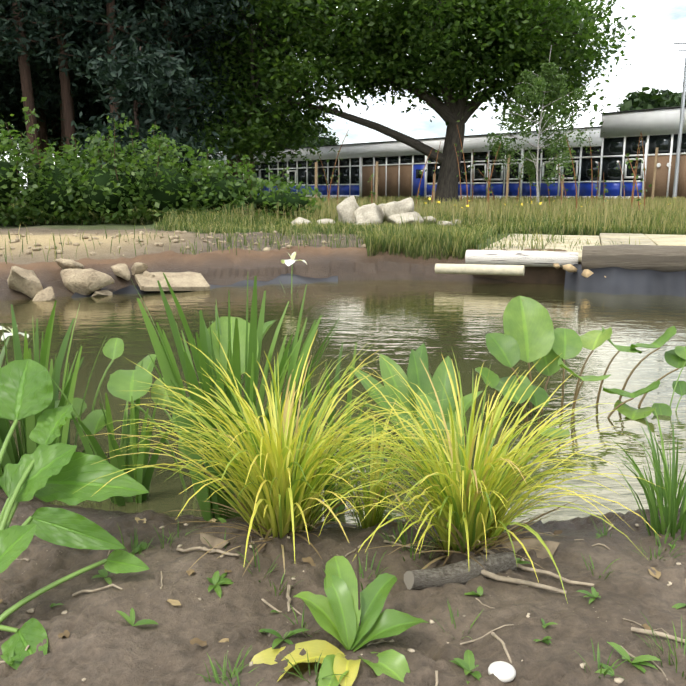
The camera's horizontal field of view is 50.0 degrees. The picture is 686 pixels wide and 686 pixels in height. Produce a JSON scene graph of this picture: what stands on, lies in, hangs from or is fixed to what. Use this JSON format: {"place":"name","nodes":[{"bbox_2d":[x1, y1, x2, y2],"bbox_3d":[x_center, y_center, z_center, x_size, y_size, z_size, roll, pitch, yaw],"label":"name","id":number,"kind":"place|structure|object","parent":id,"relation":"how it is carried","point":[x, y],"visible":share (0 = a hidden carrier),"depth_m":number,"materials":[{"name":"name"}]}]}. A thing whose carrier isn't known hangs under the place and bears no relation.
{"place":"outdoors","nodes":[
{"label":"outdoors","id":0,"kind":"place"},
{"bbox_2d":[0,517,660,646],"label":"leaf litter","id":1,"kind":"object","parent":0,"point":[201,643],"depth_m":1.21,"materials":[{"name":"brown plant"}]},
{"bbox_2d":[0,192,685,685],"bbox_3d":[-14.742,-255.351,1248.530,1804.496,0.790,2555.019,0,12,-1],"label":"ground","id":2,"kind":"structure","parent":0,"point":[104,644],"depth_m":1.35,"materials":[{"name":"brown soil"}]},
{"bbox_2d":[0,2,44,167],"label":"pine tree","id":3,"kind":"object","parent":2,"relation":"on","point":[2,109],"visible":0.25,"depth_m":26.98,"materials":[{"name":"green plant"}]},
{"bbox_2d":[0,7,106,166],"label":"pine tree","id":4,"kind":"object","parent":2,"relation":"on","point":[15,123],"depth_m":33.18,"materials":[{"name":"plant"}]},
{"bbox_2d":[0,419,106,632],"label":"plant stems","id":5,"kind":"object","parent":2,"relation":"on","point":[7,513],"visible":0.79,"depth_m":1.35,"materials":[{"name":"green plant"}]},
{"bbox_2d":[0,359,148,669],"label":"plant leaves","id":6,"kind":"object","parent":5,"relation":"attached to","point":[62,472],"visible":1,"depth_m":1.43,"materials":[{"name":"green plant"}]},
{"bbox_2d":[0,0,130,165],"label":"pine tree","id":7,"kind":"object","parent":2,"relation":"on","point":[40,26],"depth_m":23.01,"materials":[{"name":"green plant"}]},
{"bbox_2d":[0,0,140,161],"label":"pine tree","id":8,"kind":"object","parent":2,"relation":"on","point":[17,82],"depth_m":27.22,"materials":[{"name":"green plant"}]},
{"bbox_2d":[7,258,154,300],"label":"shore rocks","id":9,"kind":"object","parent":2,"relation":"on","point":[75,277],"visible":0.9,"depth_m":6.08,"materials":[{"name":"stone"}]},
{"bbox_2d":[2,0,163,159],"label":"pine tree","id":10,"kind":"object","parent":2,"relation":"on","point":[68,118],"depth_m":23.99,"materials":[{"name":"brown plant"}]},
{"bbox_2d":[0,0,186,155],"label":"pine tree","id":11,"kind":"object","parent":2,"relation":"on","point":[44,93],"depth_m":25.51,"materials":[{"name":"green plant"}]},
{"bbox_2d":[3,6,235,160],"bbox_3d":[-9.186,-17.930,33.187,12.410,23.331,13.142,0,12,-1],"label":"pine tree","id":12,"kind":"object","parent":2,"relation":"on","point":[178,123],"depth_m":33.70,"materials":[{"name":"green plant"}]},
{"bbox_2d":[38,0,221,145],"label":"pine tree","id":13,"kind":"object","parent":2,"relation":"on","point":[79,17],"depth_m":22.95,"materials":[{"name":"green plant"}]},
{"bbox_2d":[34,0,241,147],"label":"pine tree","id":14,"kind":"object","parent":2,"relation":"on","point":[96,112],"depth_m":28.15,"materials":[{"name":"green plant"}]},
{"bbox_2d":[37,36,242,207],"bbox_3d":[-5.772,-5.718,20.028,4.694,5.305,6.188,6,13,27],"label":"young pine tree","id":15,"kind":"object","parent":2,"relation":"on","point":[150,82],"depth_m":19.95,"materials":[{"name":"green plant"}]},
{"bbox_2d":[50,0,258,140],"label":"pine tree","id":16,"kind":"object","parent":2,"relation":"on","point":[200,9],"depth_m":25.23,"materials":[{"name":"green plant"}]},
{"bbox_2d":[0,97,325,226],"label":"hedge","id":17,"kind":"object","parent":2,"relation":"on","point":[78,163],"depth_m":13.51,"materials":[{"name":"green plant"}]},
{"bbox_2d":[5,111,284,198],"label":"hedge shoots","id":18,"kind":"object","parent":17,"relation":"attached to","point":[114,153],"visible":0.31,"depth_m":13.42,"materials":[{"name":"green"}]},
{"bbox_2d":[83,359,244,492],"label":"plant stems","id":19,"kind":"object","parent":2,"relation":"on","point":[158,428],"visible":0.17,"depth_m":2.12,"materials":[{"name":"green plant"}]},
{"bbox_2d":[55,317,275,459],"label":"broad leaves","id":20,"kind":"object","parent":19,"relation":"attached to","point":[121,384],"visible":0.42,"depth_m":2.06,"materials":[{"name":"green plant"}]},
{"bbox_2d":[0,230,365,255],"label":"pebbles","id":21,"kind":"object","parent":2,"relation":"on","point":[17,239],"visible":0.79,"depth_m":8.79,"materials":[{"name":"stone"}]},
{"bbox_2d":[71,273,337,297],"bbox_3d":[-1.162,-0.533,6.720,2.586,0.099,0.393,-6,13,-26],"label":"pond liner","id":22,"kind":"object","parent":2,"relation":"on","point":[281,278],"visible":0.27,"depth_m":6.93,"materials":[{"name":"grey rubber"}]},
{"bbox_2d":[134,272,209,290],"bbox_3d":[-1.542,-0.571,6.573,0.600,0.041,0.500,-2,26,-26],"label":"flat slab","id":23,"kind":"object","parent":22,"relation":"on","point":[186,281],"depth_m":6.47,"materials":[{"name":"stone"}]},
{"bbox_2d":[199,14,292,197],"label":"pine tree","id":24,"kind":"object","parent":2,"relation":"on","point":[249,167],"depth_m":48.20,"materials":[{"name":"plant"}]},
{"bbox_2d":[172,0,325,177],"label":"pine tree","id":25,"kind":"object","parent":2,"relation":"on","point":[279,36],"depth_m":30.69,"materials":[{"name":"green plant"}]},
{"bbox_2d":[187,2,336,178],"bbox_3d":[-5.340,-18.010,34.357,12.252,23.040,12.303,0,12,-1],"label":"pine tree","id":26,"kind":"object","parent":2,"relation":"on","point":[220,122],"depth_m":36.31,"materials":[{"name":"green plant"}]},
{"bbox_2d":[251,556,427,685],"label":"dock plant leaves","id":27,"kind":"object","parent":2,"relation":"on","point":[336,613],"visible":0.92,"depth_m":1.16,"materials":[{"name":"green plant"}]},
{"bbox_2d":[0,273,685,540],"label":"iris plants","id":28,"kind":"object","parent":2,"relation":"on","point":[667,490],"visible":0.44,"depth_m":1.86,"materials":[{"name":"green plant"}]},
{"bbox_2d":[1,9,685,181],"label":"trees","id":29,"kind":"object","parent":2,"relation":"on","point":[637,100],"materials":[{"name":"green plant"}]},
{"bbox_2d":[9,517,681,683],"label":"pebbles","id":30,"kind":"object","parent":2,"relation":"on","point":[619,680],"visible":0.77,"depth_m":1.27,"materials":[{"name":"grey stone"}]},
{"bbox_2d":[9,511,685,683],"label":"weed leaves","id":31,"kind":"object","parent":2,"relation":"on","point":[466,664],"visible":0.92,"depth_m":1.20,"materials":[{"name":"green plant"}]},
{"bbox_2d":[72,330,659,602],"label":"golden sedge plants","id":32,"kind":"object","parent":2,"relation":"on","point":[279,478],"visible":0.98,"depth_m":1.49,"materials":[{"name":"yellow plant"}]},
{"bbox_2d":[161,460,576,574],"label":"drooping grass blades","id":33,"kind":"object","parent":2,"relation":"on","point":[505,536],"visible":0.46,"depth_m":1.49,"materials":[{"name":"plant"}]},
{"bbox_2d":[291,195,458,226],"bbox_3d":[0.567,-2.103,12.158,2.869,0.659,1.282,-5,13,-23],"label":"rock pile","id":34,"kind":"object","parent":2,"relation":"on","point":[349,209],"visible":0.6,"depth_m":11.94,"materials":[{"name":"beige stone"}]},
{"bbox_2d":[200,532,559,558],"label":"flat stones","id":35,"kind":"object","parent":2,"relation":"on","point":[528,544],"visible":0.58,"depth_m":1.51,"materials":[{"name":"stone"}]},
{"bbox_2d":[96,502,685,685],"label":"bank grass tufts","id":36,"kind":"object","parent":2,"relation":"on","point":[224,676],"visible":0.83,"depth_m":1.24,"materials":[{"name":"green plant"}]},
{"bbox_2d":[174,0,637,202],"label":"oak tree","id":37,"kind":"object","parent":2,"relation":"on","point":[502,50],"depth_m":25.89,"materials":[{"name":"green plant"}]},
{"bbox_2d":[209,106,685,181],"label":"building roof","id":38,"kind":"structure","parent":2,"relation":"on","point":[510,133],"depth_m":34.48,"materials":[{"name":"grey metal"}]},
{"bbox_2d":[210,107,685,197],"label":"school fascia","id":39,"kind":"structure","parent":2,"relation":"on","point":[658,121],"depth_m":33.93,"materials":[{"name":"white metal"}]},
{"bbox_2d":[257,164,641,197],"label":"wall panels","id":40,"kind":"object","parent":2,"relation":"on","point":[613,188],"visible":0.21,"depth_m":35.20,"materials":[{"name":"blue metal"}]},
{"bbox_2d":[217,133,685,198],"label":"windows","id":41,"kind":"structure","parent":2,"relation":"on","point":[614,146],"depth_m":35.11,"materials":[{"name":"glass"}]},
{"bbox_2d":[404,552,516,589],"bbox_3d":[0.222,0.431,1.385,0.233,0.053,0.046,-5,13,-24],"label":"log","id":42,"kind":"object","parent":2,"relation":"on","point":[462,572],"visible":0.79,"depth_m":1.37,"materials":[{"name":"grey wood"}]},
{"bbox_2d":[318,126,644,212],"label":"sapling whips","id":43,"kind":"object","parent":2,"relation":"on","point":[632,196],"visible":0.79,"depth_m":19.04,"materials":[{"name":"brown plant"}]},
{"bbox_2d":[317,121,651,201],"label":"sapling leaves","id":44,"kind":"object","parent":43,"relation":"on","point":[562,178],"visible":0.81,"depth_m":18.64,"materials":[{"name":"plant"}]},
{"bbox_2d":[315,148,657,203],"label":"tree stakes","id":45,"kind":"object","parent":2,"relation":"on","point":[507,178],"visible":0.42,"depth_m":23.94,"materials":[{"name":"brown wood"}]},
{"bbox_2d":[488,661,515,682],"bbox_3d":[0.238,0.492,1.100,0.042,0.022,0.042,0,12,-1],"label":"stone","id":46,"kind":"object","parent":2,"relation":"on","point":[503,671],"visible":0.94,"depth_m":1.09,"materials":[{"name":"white stone"}]},
{"bbox_2d":[362,154,685,198],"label":"wooden wall panels","id":47,"kind":"object","parent":2,"relation":"on","point":[405,188],"visible":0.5,"depth_m":39.81,"materials":[{"name":"brown wood"}]},
{"bbox_2d":[484,45,598,200],"bbox_3d":[6.028,-6.098,21.302,3.222,4.704,2.555,10,15,41],"label":"birch tree","id":48,"kind":"object","parent":2,"relation":"on","point":[547,79],"depth_m":21.25,"materials":[{"name":"green plant"}]},
{"bbox_2d":[426,197,675,207],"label":"buttercup flowers","id":49,"kind":"object","parent":2,"relation":"on","point":[505,204],"visible":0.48,"depth_m":18.62,"materials":[{"name":"yellow plant"}]},
{"bbox_2d":[672,43,685,197],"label":"lamp column","id":50,"kind":"structure","parent":2,"relation":"on","point":[676,175],"depth_m":28.52,"materials":[{"name":"grey metal"}]},
{"bbox_2d":[0,280,685,525],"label":"pond water","id":51,"kind":"structure","parent":0,"point":[397,321],"depth_m":3.98,"materials":[{"name":"liquid"}]},
{"bbox_2d":[12,264,298,454],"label":"iris flowers stems","id":52,"kind":"object","parent":51,"relation":"in","point":[23,441],"visible":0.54,"depth_m":2.33,"materials":[{"name":"green"}]},
{"bbox_2d":[0,252,306,340],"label":"iris petals","id":53,"kind":"object","parent":52,"relation":"on","point":[289,262],"visible":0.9,"depth_m":6.13,"materials":[{"name":"white plant"}]},
{"bbox_2d":[392,436,433,463],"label":"water plantain stalks","id":54,"kind":"object","parent":51,"relation":"in","point":[413,449],"depth_m":2.39,"materials":[{"name":"green plant"}]},
{"bbox_2d":[349,343,482,457],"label":"water plantain leaves","id":55,"kind":"object","parent":51,"relation":"in","point":[417,374],"visible":0.6,"depth_m":2.43,"materials":[{"name":"green plant"}]},
{"bbox_2d":[435,263,524,275],"bbox_3d":[1.264,-0.682,6.838,0.822,0.106,0.096,4,12,21],"label":"pale log","id":56,"kind":"object","parent":51,"relation":"on","point":[506,270],"visible":1,"depth_m":6.80,"materials":[{"name":"beige wood"}]},
{"bbox_2d":[493,347,678,423],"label":"plant stems","id":57,"kind":"object","parent":51,"relation":"in","point":[577,390],"visible":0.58,"depth_m":2.90,"materials":[{"name":"brown"}]},
{"bbox_2d":[475,296,685,437],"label":"broad-leaved water plant","id":58,"kind":"object","parent":57,"relation":"on","point":[530,334],"visible":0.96,"depth_m":2.85,"materials":[{"name":"green plant"}]},
{"bbox_2d":[564,264,685,296],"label":"pond liner","id":59,"kind":"object","parent":51,"relation":"in","point":[619,281],"visible":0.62,"depth_m":6.34,"materials":[{"name":"grey rubber"}]},
{"bbox_2d":[465,250,577,266],"bbox_3d":[1.666,-0.787,6.887,1.022,0.156,0.158,4,12,18],"label":"birch log","id":60,"kind":"object","parent":59,"relation":"on","point":[524,258],"visible":0.94,"depth_m":6.83,"materials":[{"name":"white wood"}]},
{"bbox_2d":[553,263,605,277],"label":"stones","id":61,"kind":"object","parent":59,"relation":"on","point":[587,273],"visible":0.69,"depth_m":6.58,"materials":[{"name":"beige stone"}]},
{"bbox_2d":[581,244,685,271],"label":"brown log","id":62,"kind":"object","parent":59,"relation":"on","point":[655,257],"visible":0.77,"depth_m":6.40,"materials":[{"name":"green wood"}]},
{"bbox_2d":[652,346,685,416],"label":"leaves","id":63,"kind":"object","parent":51,"relation":"in","point":[663,408],"visible":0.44,"depth_m":2.95,"materials":[{"name":"green plant"}]},
{"bbox_2d":[670,362,685,410],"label":"plant stems","id":64,"kind":"object","parent":51,"relation":"in","point":[675,388],"visible":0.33,"depth_m":2.94,"materials":[{"name":"green plant"}]},
{"bbox_2d":[0,195,685,263],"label":"meadow grass","id":65,"kind":"structure","parent":0,"point":[412,240],"depth_m":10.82,"materials":[{"name":"green plant"}]},
{"bbox_2d":[4,0,685,188],"label":"sky","id":66,"kind":"structure","parent":0,"point":[656,62],"materials":[{"name":"white"}]},
{"bbox_2d":[473,242,600,283],"bbox_3d":[4.471,-0.753,8.308,5.373,0.598,4.158,4,12,18],"label":"bank edge","id":67,"kind":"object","parent":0,"point":[547,275],"depth_m":6.98,"materials":[{"name":"brown soil"}]},
{"bbox_2d":[481,233,685,261],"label":"paving slabs","id":68,"kind":"structure","parent":67,"relation":"on","point":[651,239],"depth_m":8.90,"materials":[{"name":"beige stone"}]}
]}

